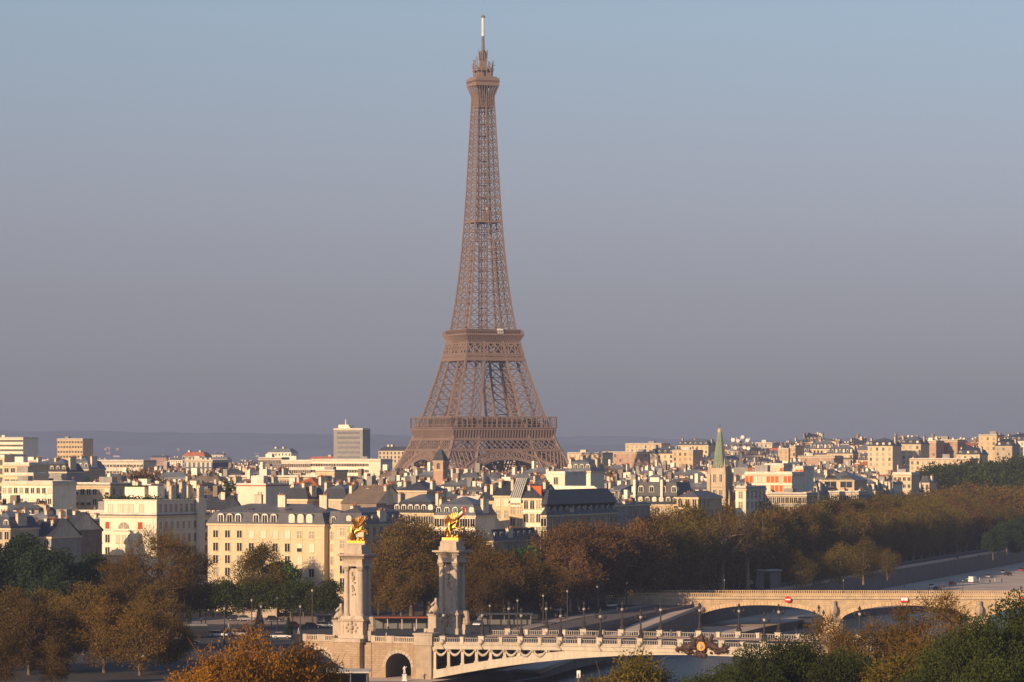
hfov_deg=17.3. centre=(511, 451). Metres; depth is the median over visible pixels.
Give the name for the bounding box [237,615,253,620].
parked car
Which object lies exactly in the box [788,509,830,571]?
tree
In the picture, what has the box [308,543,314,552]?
window
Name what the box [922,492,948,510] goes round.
tree
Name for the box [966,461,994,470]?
tree
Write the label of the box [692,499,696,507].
window
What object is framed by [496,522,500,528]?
window
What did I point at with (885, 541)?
tree
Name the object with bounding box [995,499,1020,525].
tree
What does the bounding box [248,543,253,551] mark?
window
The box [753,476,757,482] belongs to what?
window
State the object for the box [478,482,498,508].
apartment building
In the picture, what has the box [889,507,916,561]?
tree
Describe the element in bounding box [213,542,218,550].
window
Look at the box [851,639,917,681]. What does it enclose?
tree
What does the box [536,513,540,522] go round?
window
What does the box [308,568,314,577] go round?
window
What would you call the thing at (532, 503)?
window
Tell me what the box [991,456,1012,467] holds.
tree
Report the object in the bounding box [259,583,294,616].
tree
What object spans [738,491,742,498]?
window
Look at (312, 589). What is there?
street lamp
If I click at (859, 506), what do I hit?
tree
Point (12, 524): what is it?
apartment building
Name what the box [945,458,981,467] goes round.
tree
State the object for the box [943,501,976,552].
tree
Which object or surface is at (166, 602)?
tree
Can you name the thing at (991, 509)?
tree
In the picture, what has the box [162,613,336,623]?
square paving
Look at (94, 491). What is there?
window
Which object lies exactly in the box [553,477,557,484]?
window
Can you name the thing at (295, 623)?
parked car
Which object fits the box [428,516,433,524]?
window
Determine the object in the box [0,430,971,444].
hills
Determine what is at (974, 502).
tree
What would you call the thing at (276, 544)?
window
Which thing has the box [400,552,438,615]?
tree
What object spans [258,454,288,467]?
apartment building
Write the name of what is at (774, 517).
tree
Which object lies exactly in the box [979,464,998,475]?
tree
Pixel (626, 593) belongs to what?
street lamp
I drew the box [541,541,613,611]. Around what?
tree
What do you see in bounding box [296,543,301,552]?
window
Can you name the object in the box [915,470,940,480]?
tree
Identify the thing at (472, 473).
house
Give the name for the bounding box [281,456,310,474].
apartment building
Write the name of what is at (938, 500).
tree
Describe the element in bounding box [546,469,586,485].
apartment building
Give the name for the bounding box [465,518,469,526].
window
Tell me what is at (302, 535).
apartment building
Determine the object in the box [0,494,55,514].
house
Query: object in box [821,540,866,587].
tree
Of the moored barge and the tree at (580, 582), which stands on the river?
the moored barge
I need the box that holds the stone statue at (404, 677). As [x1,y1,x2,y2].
[402,666,406,680]
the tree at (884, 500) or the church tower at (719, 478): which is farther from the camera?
the tree at (884, 500)
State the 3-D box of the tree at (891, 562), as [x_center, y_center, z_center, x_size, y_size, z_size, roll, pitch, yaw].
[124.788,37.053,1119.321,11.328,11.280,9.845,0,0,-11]
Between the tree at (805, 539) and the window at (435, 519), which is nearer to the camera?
the window at (435, 519)
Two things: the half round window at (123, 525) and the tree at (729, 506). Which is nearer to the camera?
the half round window at (123, 525)
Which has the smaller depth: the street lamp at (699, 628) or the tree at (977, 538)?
the street lamp at (699, 628)
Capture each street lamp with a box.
[223,605,225,643]
[250,597,252,630]
[260,603,262,640]
[276,595,278,630]
[291,593,293,628]
[299,603,301,640]
[311,587,313,621]
[438,607,449,635]
[476,607,487,635]
[503,601,514,628]
[515,607,527,635]
[516,598,518,629]
[540,601,551,628]
[542,593,543,623]
[555,608,566,636]
[566,588,568,618]
[578,602,589,628]
[594,608,606,637]
[596,584,597,613]
[616,602,627,628]
[626,581,627,607]
[635,609,646,637]
[655,602,666,629]
[694,602,705,630]
[733,603,744,631]
[758,611,770,640]
[773,604,784,631]
[813,605,824,633]
[853,606,865,634]
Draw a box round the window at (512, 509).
[510,507,514,514]
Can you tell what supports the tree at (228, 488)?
on the ground at (576, 622)
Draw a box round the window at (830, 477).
[824,475,836,487]
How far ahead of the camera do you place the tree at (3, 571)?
817.72 m
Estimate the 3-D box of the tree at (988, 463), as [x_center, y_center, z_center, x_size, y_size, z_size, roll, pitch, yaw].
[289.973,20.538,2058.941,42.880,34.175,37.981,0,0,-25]
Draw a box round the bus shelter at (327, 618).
[314,614,333,627]
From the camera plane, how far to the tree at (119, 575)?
767.59 m
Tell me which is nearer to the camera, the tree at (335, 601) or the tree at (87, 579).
the tree at (87, 579)
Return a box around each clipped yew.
[253,606,265,627]
[284,617,292,634]
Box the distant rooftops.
[47,429,1019,497]
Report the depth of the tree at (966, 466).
1998.72 m
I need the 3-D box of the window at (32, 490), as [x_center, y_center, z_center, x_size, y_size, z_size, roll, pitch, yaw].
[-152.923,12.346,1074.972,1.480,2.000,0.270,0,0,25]
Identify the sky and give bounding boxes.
[0,0,1023,439]
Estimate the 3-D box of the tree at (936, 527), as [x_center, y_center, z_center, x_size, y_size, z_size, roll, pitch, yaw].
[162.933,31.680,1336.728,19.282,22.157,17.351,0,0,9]
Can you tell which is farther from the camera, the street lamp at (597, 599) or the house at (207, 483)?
the house at (207, 483)
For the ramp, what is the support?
on the quay path
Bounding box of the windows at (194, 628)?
[186,626,207,630]
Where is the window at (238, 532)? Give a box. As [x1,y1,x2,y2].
[236,530,241,538]
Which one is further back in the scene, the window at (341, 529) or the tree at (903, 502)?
the tree at (903, 502)
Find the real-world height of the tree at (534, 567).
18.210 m
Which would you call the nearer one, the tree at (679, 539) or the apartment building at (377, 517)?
the apartment building at (377, 517)
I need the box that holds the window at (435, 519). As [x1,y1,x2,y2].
[434,518,438,526]
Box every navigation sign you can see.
[785,596,790,602]
[901,597,907,601]
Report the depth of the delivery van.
1248.21 m
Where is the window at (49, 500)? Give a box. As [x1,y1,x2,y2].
[47,498,51,504]
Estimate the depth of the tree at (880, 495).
1401.03 m
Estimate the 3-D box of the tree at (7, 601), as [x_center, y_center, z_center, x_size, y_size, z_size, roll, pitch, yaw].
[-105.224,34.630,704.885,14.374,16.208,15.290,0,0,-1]
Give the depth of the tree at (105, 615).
646.30 m
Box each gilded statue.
[347,516,367,544]
[441,512,463,541]
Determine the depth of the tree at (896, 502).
1350.04 m
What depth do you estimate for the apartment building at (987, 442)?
2297.10 m
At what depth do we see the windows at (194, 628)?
768.91 m
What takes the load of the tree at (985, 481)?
on the ground at (576, 622)
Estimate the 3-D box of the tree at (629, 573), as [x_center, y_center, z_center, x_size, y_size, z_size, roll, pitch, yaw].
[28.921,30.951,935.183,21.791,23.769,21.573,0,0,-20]
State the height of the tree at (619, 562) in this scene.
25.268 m
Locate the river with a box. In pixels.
[496,608,1023,681]
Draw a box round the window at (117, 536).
[116,535,119,543]
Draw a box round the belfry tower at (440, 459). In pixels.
[432,447,448,484]
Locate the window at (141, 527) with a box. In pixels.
[137,522,142,530]
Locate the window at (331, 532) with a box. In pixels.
[330,531,333,539]
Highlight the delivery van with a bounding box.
[968,576,977,582]
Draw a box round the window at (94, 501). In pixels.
[92,499,96,505]
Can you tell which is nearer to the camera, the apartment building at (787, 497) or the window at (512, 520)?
the window at (512, 520)
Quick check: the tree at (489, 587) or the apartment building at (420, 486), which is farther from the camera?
the apartment building at (420, 486)
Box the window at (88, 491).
[86,489,90,494]
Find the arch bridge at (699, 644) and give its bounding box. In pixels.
[432,628,936,678]
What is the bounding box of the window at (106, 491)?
[104,489,108,494]
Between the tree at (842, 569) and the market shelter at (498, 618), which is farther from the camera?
the tree at (842, 569)
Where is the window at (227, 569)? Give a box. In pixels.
[225,567,229,575]
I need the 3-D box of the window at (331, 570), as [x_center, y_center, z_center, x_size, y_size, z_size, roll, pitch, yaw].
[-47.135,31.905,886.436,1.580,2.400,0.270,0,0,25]
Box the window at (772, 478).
[770,476,774,482]
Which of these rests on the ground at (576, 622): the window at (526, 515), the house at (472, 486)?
the house at (472, 486)
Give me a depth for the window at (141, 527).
954.13 m
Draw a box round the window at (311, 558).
[309,556,314,564]
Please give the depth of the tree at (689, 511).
1028.00 m
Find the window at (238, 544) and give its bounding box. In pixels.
[236,542,241,551]
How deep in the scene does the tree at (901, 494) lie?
1440.19 m
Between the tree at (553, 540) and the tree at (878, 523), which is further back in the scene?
the tree at (878, 523)
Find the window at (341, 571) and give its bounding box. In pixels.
[339,565,343,573]
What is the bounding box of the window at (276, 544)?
[272,543,277,551]
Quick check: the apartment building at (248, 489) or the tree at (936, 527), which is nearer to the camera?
the apartment building at (248, 489)
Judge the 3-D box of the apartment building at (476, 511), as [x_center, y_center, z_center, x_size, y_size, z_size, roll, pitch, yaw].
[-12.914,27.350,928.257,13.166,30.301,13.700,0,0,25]
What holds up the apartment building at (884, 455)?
on the hill slope
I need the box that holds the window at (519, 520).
[517,518,521,526]
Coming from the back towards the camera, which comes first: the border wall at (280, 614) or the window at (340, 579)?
the window at (340, 579)
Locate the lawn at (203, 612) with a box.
[157,608,229,612]
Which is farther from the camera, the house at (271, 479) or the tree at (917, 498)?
the tree at (917, 498)
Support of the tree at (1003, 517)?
on the ground at (576, 622)
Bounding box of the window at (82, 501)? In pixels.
[80,499,84,504]
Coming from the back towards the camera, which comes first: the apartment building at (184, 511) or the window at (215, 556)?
the apartment building at (184, 511)
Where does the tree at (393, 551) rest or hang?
on the ground at (576, 622)
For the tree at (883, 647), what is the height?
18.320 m
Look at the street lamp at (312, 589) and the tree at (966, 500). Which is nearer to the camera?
the street lamp at (312, 589)
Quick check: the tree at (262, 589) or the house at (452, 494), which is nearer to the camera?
the tree at (262, 589)
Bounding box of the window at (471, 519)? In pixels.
[470,518,474,526]
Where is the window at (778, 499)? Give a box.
[776,497,780,503]
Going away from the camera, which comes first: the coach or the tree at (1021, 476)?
the coach
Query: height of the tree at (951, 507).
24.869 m
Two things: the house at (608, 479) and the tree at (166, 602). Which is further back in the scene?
the house at (608, 479)
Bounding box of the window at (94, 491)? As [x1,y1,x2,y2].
[92,489,96,494]
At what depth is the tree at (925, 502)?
1414.92 m
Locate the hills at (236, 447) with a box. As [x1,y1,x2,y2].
[0,431,675,462]
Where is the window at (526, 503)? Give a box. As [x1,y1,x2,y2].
[523,500,528,509]
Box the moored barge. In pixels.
[797,613,820,627]
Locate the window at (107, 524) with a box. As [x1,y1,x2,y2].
[105,521,109,528]
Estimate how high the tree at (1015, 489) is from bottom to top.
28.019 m
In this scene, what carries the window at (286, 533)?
in the apartment building at (302, 535)
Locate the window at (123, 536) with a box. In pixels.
[122,535,125,543]
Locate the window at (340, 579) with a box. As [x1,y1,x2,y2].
[339,578,343,586]
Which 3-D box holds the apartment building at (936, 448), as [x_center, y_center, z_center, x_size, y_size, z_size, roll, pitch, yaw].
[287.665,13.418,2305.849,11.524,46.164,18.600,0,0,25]
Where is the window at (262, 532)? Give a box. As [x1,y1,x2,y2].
[260,530,265,539]
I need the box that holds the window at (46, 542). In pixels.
[44,540,48,548]
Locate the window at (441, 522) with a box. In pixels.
[439,518,443,526]
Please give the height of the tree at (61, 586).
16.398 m
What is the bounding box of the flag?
[457,504,464,518]
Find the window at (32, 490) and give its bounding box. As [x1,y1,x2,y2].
[30,488,34,493]
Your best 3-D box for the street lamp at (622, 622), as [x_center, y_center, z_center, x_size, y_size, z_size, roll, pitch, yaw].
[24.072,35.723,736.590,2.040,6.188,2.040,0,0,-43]
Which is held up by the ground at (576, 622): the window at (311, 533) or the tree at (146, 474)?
the tree at (146, 474)
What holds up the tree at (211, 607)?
on the square paving
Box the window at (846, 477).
[840,475,852,487]
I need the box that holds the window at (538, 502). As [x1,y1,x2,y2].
[536,500,540,509]
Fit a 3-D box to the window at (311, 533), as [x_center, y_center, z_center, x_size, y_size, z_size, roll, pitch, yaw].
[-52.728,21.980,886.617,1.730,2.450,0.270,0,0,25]
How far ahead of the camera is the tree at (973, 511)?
1433.20 m
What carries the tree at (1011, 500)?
on the ground at (576, 622)
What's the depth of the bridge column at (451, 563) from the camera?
755.16 m
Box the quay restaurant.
[317,668,370,681]
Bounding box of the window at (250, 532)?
[248,530,253,537]
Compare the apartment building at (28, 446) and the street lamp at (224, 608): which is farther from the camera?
the apartment building at (28, 446)
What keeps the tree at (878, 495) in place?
on the ground at (576, 622)
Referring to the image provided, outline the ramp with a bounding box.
[511,606,700,678]
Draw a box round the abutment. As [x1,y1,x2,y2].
[303,630,503,678]
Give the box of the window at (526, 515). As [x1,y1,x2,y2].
[523,513,528,522]
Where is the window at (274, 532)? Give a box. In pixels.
[272,530,277,539]
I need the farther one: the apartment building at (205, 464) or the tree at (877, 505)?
the apartment building at (205, 464)
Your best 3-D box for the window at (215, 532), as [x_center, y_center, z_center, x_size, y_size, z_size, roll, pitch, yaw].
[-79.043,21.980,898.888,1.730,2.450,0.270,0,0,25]
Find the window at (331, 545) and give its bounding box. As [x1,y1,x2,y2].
[330,544,333,552]
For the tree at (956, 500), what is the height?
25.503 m
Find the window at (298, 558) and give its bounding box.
[296,556,301,564]
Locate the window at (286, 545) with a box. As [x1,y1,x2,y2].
[284,543,289,551]
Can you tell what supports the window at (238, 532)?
in the apartment building at (302, 535)
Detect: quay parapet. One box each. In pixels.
[550,604,693,633]
[690,549,1008,603]
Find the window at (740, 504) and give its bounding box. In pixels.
[738,502,742,508]
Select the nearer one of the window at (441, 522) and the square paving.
the square paving
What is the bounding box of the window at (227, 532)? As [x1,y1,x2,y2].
[224,530,229,538]
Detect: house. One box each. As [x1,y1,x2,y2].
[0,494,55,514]
[0,505,38,515]
[56,509,99,524]
[79,501,103,517]
[93,474,138,481]
[94,512,99,518]
[105,472,132,481]
[117,474,141,484]
[139,479,163,485]
[164,476,178,494]
[185,468,233,488]
[187,474,229,490]
[190,481,235,497]
[204,486,240,510]
[232,470,278,488]
[289,477,296,487]
[345,475,378,484]
[379,478,403,486]
[386,471,410,482]
[390,475,418,489]
[440,471,486,489]
[447,489,467,500]
[456,463,490,485]
[461,476,483,494]
[533,469,550,483]
[605,475,616,485]
[608,475,637,499]
[613,474,646,484]
[614,490,632,502]
[680,474,733,495]
[733,468,754,492]
[814,478,828,502]
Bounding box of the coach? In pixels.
[178,623,207,637]
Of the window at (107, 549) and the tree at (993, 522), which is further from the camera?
the tree at (993, 522)
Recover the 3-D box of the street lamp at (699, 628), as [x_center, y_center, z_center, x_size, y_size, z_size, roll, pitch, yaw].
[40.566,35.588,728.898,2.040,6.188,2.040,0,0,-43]
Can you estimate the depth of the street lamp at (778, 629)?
720.99 m
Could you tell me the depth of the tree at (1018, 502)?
1553.16 m
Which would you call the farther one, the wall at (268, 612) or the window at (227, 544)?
the window at (227, 544)
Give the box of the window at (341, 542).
[339,540,344,548]
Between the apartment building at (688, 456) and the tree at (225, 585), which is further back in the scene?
the apartment building at (688, 456)
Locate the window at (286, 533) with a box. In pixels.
[284,531,289,539]
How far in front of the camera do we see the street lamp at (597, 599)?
882.90 m
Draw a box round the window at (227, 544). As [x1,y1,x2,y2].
[225,542,229,551]
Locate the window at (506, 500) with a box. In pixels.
[503,498,508,506]
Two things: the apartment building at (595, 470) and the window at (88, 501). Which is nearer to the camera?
the window at (88, 501)
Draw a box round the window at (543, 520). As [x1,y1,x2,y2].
[540,518,546,526]
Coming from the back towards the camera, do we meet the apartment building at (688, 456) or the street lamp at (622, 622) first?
the apartment building at (688, 456)
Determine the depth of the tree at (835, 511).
1239.07 m
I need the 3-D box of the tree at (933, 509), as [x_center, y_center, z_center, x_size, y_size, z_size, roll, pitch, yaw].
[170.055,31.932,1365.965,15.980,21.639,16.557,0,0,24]
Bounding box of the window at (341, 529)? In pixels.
[339,527,344,536]
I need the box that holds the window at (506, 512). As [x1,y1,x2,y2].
[503,510,508,518]
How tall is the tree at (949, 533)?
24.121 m
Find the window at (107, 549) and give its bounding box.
[105,547,109,553]
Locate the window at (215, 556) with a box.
[213,554,218,563]
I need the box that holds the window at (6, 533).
[4,531,8,539]
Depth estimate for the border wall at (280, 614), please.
874.55 m
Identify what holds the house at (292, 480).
on the ground at (576, 622)
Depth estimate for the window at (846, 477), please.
1395.39 m
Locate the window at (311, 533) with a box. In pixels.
[308,531,314,539]
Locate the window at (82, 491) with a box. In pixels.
[80,489,84,494]
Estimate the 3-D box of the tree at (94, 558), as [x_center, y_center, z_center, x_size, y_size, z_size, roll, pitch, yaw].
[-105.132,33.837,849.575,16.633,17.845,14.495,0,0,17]
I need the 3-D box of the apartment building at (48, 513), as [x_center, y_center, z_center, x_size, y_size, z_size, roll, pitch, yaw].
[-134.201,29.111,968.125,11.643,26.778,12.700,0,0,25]
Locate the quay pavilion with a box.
[754,569,781,588]
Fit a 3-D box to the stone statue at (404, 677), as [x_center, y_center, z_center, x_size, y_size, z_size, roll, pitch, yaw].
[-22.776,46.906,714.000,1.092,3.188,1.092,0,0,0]
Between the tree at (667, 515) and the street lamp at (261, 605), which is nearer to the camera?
the street lamp at (261, 605)
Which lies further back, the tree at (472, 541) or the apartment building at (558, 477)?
the apartment building at (558, 477)
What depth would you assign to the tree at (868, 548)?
1083.37 m
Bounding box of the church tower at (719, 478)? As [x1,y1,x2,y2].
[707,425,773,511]
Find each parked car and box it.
[209,630,227,636]
[227,615,238,620]
[228,629,244,634]
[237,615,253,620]
[256,630,272,636]
[265,616,281,621]
[272,632,290,638]
[285,621,303,627]
[303,622,321,628]
[316,621,332,627]
[473,620,483,625]
[531,614,541,619]
[553,606,563,611]
[607,602,616,607]
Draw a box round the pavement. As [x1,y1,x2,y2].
[494,546,1007,632]
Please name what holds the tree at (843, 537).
on the ground at (576, 622)
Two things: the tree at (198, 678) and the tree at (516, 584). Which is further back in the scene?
the tree at (516, 584)
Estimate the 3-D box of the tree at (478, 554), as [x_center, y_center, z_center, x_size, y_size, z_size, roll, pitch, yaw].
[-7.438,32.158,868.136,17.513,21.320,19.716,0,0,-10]
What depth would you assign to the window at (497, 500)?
949.48 m
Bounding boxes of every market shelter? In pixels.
[374,616,427,628]
[476,613,532,624]
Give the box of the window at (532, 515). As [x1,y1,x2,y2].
[530,513,534,522]
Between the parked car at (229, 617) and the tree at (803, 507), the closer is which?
the parked car at (229, 617)
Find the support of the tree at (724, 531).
on the ground at (576, 622)
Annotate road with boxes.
[0,625,321,680]
[314,614,518,636]
[490,546,983,628]
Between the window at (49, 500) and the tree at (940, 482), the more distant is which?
the tree at (940, 482)
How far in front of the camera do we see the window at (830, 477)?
1398.46 m
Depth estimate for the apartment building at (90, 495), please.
1094.77 m
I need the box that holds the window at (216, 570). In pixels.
[213,567,218,575]
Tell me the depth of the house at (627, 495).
1088.46 m
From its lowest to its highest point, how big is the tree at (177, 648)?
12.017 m
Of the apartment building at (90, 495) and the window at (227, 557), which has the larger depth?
the apartment building at (90, 495)
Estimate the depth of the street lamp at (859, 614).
713.28 m
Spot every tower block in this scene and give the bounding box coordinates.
[333,419,370,458]
[878,476,902,496]
[892,469,919,497]
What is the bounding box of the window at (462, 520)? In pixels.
[460,518,464,526]
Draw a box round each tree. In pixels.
[0,532,44,589]
[0,544,25,609]
[0,581,36,630]
[0,590,72,674]
[0,599,32,657]
[0,625,29,681]
[1,542,87,594]
[21,585,69,618]
[23,568,78,634]
[26,636,74,681]
[37,602,94,668]
[40,551,96,611]
[54,576,121,654]
[62,594,131,672]
[77,552,118,601]
[94,549,154,604]
[94,566,140,597]
[94,598,183,675]
[97,575,138,633]
[109,460,167,483]
[114,518,209,613]
[124,579,193,637]
[142,610,198,670]
[163,541,222,622]
[164,659,219,681]
[169,637,264,681]
[180,582,201,616]
[184,585,214,616]
[196,480,235,492]
[198,582,224,616]
[208,575,242,616]
[210,610,326,681]
[224,584,256,612]
[228,535,293,588]
[237,581,264,612]
[248,578,280,613]
[250,636,352,681]
[258,558,302,612]
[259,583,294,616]
[279,579,305,616]
[283,653,349,681]
[287,577,318,616]
[301,587,333,613]
[313,579,343,613]
[368,511,443,615]
[370,532,435,615]
[371,563,403,615]
[373,569,427,615]
[395,516,469,613]
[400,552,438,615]
[434,519,514,611]
[465,538,518,612]
[465,565,508,617]
[473,543,535,612]
[492,543,557,607]
[505,550,556,612]
[518,520,596,605]
[525,562,574,616]
[539,515,620,607]
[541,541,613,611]
[574,667,619,681]
[576,519,641,606]
[577,631,671,681]
[588,523,656,604]
[601,460,628,476]
[608,513,673,594]
[631,520,680,594]
[636,496,656,519]
[641,507,697,589]
[645,516,690,593]
[651,496,713,589]
[651,661,692,681]
[666,514,712,593]
[671,504,713,580]
[676,511,725,592]
[676,662,748,681]
[701,506,758,592]
[703,642,792,681]
[705,528,749,592]
[710,515,760,589]
[715,512,771,588]
[719,503,780,592]
[722,497,735,517]
[722,502,735,582]
[722,503,742,523]
[728,491,783,568]
[730,523,762,589]
[744,509,788,579]
[750,506,795,571]
[756,633,870,681]
[762,505,806,578]
[770,500,799,520]
[777,549,818,592]
[779,522,818,580]
[781,524,802,581]
[783,520,813,579]
[784,501,821,572]
[784,506,798,573]
[786,607,880,680]
[788,498,819,522]
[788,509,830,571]
[804,496,833,524]
[805,513,832,568]
[805,552,833,589]
[810,508,848,566]
[818,498,841,514]
[819,501,852,516]
[821,491,848,506]
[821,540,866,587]
[822,520,850,563]
[827,613,909,669]
[828,499,856,513]
[828,505,870,565]
[829,646,887,680]
[830,518,859,567]
[838,505,878,561]
[839,536,888,584]
[846,494,874,513]
[846,499,873,514]
[847,642,933,681]
[851,495,891,513]
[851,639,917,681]
[854,503,890,566]
[860,597,951,671]
[866,506,897,564]
[869,490,888,503]
[869,512,892,561]
[871,496,898,513]
[872,492,889,501]
[875,494,904,558]
[875,508,910,564]
[875,548,903,579]
[882,581,992,672]
[884,496,914,509]
[885,493,918,510]
[887,509,921,560]
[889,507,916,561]
[894,490,918,505]
[894,512,923,560]
[894,613,1023,681]
[895,500,939,559]
[900,492,925,554]
[907,491,923,505]
[913,505,945,558]
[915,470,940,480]
[916,464,949,476]
[918,612,1023,681]
[919,461,947,472]
[919,497,945,510]
[920,471,962,490]
[920,486,941,497]
[921,504,951,556]
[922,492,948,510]
[923,509,950,557]
[926,498,966,555]
[927,494,947,510]
[929,486,957,502]
[930,485,974,498]
[934,464,958,474]
[937,509,962,554]
[938,477,968,489]
[939,459,969,469]
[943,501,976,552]
[944,465,986,481]
[944,497,966,549]
[944,655,1014,681]
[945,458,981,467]
[945,494,975,507]
[949,471,990,488]
[949,480,983,492]
[951,494,976,506]
[951,499,992,551]
[954,508,973,552]
[956,461,983,471]
[956,466,991,477]
[959,654,1023,681]
[961,482,997,491]
[962,485,1002,501]
[964,484,1000,496]
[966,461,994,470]
[967,470,1014,488]
[967,494,979,546]
[968,458,999,467]
[969,508,990,549]
[971,485,1014,508]
[972,496,993,545]
[972,501,1001,549]
[973,502,1002,548]
[978,586,1023,635]
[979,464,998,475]
[981,469,1023,489]
[981,527,1007,559]
[990,460,1023,480]
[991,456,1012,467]
[992,452,1023,465]
[993,472,1023,489]
[994,486,1022,497]
[994,519,1021,554]
[995,488,1023,510]
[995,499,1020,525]
[996,482,1022,492]
[996,509,1009,530]
[1005,469,1023,491]
[1007,533,1023,558]
[1008,459,1023,468]
[1008,483,1023,499]
[1009,490,1023,514]
[1014,514,1023,539]
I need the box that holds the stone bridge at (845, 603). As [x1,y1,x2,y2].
[606,590,1023,634]
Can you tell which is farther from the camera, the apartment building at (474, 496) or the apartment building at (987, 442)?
the apartment building at (987, 442)
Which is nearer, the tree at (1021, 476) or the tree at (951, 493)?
the tree at (951, 493)
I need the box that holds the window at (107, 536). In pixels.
[105,534,109,542]
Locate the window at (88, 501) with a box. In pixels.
[86,499,90,505]
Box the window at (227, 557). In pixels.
[224,555,229,563]
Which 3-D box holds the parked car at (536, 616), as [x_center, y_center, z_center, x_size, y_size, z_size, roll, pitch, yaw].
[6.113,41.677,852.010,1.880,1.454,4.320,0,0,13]
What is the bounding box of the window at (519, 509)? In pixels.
[517,506,521,514]
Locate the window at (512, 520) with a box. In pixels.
[510,518,514,525]
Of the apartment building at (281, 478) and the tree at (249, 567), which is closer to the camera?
the tree at (249, 567)
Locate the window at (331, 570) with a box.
[330,569,333,577]
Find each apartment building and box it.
[0,435,38,457]
[0,453,26,492]
[0,476,77,513]
[0,509,40,551]
[2,457,48,480]
[3,467,49,480]
[22,507,65,519]
[28,457,156,473]
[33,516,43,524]
[36,456,84,481]
[38,516,82,563]
[57,437,92,459]
[70,508,103,568]
[72,455,105,481]
[76,477,131,509]
[98,480,211,587]
[184,456,228,471]
[206,492,342,612]
[228,469,332,482]
[236,476,289,504]
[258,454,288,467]
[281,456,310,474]
[285,481,323,504]
[290,474,335,491]
[310,456,369,475]
[316,467,347,483]
[324,480,358,509]
[332,503,404,613]
[340,483,398,510]
[368,459,392,476]
[394,490,447,606]
[396,477,447,499]
[433,496,496,607]
[457,493,480,499]
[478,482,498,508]
[486,526,539,609]
[493,477,517,528]
[508,478,529,527]
[522,479,553,546]
[540,486,618,604]
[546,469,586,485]
[565,456,605,487]
[567,450,612,466]
[607,449,650,468]
[615,499,650,593]
[625,441,669,451]
[631,480,691,588]
[650,445,681,464]
[672,447,703,467]
[675,490,722,589]
[677,437,715,456]
[734,481,766,584]
[744,465,804,496]
[755,440,779,447]
[765,463,792,471]
[767,488,818,512]
[778,447,789,462]
[790,445,804,459]
[794,437,837,443]
[794,466,814,491]
[797,453,843,465]
[822,468,867,490]
[825,485,868,502]
[867,436,901,473]
[900,435,929,465]
[909,454,977,471]
[920,474,936,494]
[927,438,944,457]
[939,436,965,457]
[956,445,988,462]
[978,431,1004,461]
[994,437,1019,462]
[1007,433,1023,456]
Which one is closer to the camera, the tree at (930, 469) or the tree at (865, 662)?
the tree at (865, 662)
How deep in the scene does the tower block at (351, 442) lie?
2894.32 m
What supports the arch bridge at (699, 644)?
on the abutment
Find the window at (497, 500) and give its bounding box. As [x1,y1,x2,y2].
[495,498,500,506]
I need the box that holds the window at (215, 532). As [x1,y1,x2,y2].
[213,530,218,538]
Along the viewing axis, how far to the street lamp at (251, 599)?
788.04 m
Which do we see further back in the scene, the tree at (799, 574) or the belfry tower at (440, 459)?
the belfry tower at (440, 459)
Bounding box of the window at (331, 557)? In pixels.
[330,556,333,564]
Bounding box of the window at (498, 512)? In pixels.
[495,510,500,518]
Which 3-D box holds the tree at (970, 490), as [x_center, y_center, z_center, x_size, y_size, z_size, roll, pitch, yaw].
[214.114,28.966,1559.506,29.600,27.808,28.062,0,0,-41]
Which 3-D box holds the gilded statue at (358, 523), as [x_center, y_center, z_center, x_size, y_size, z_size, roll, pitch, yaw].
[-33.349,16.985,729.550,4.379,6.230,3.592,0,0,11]
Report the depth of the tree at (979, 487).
1727.88 m
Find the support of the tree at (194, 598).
on the square paving
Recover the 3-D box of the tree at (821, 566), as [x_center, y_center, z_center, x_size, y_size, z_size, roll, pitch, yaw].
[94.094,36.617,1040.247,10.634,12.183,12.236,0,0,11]
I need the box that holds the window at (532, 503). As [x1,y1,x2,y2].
[530,500,534,509]
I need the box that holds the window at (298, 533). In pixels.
[296,531,301,539]
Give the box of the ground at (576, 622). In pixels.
[0,542,1007,681]
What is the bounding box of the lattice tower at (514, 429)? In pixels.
[394,15,568,472]
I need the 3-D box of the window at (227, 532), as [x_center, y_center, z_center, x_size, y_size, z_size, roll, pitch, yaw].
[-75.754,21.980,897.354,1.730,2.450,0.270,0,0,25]
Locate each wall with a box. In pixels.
[191,613,334,615]
[232,609,276,616]
[299,551,1023,665]
[435,605,938,681]
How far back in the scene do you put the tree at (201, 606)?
865.05 m
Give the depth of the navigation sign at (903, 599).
933.06 m
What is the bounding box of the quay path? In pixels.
[369,562,1023,681]
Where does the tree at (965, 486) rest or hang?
on the ground at (576, 622)
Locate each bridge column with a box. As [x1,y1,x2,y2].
[329,545,377,640]
[424,541,471,634]
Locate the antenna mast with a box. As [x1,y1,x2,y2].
[731,435,750,479]
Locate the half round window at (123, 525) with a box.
[118,522,128,529]
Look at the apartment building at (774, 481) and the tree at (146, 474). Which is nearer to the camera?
the apartment building at (774, 481)
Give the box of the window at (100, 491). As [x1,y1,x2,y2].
[98,489,102,494]
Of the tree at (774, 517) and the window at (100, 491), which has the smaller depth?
the tree at (774, 517)
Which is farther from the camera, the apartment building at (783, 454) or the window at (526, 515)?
the apartment building at (783, 454)
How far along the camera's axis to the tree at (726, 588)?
1026.76 m
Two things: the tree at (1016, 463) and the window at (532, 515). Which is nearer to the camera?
the window at (532, 515)

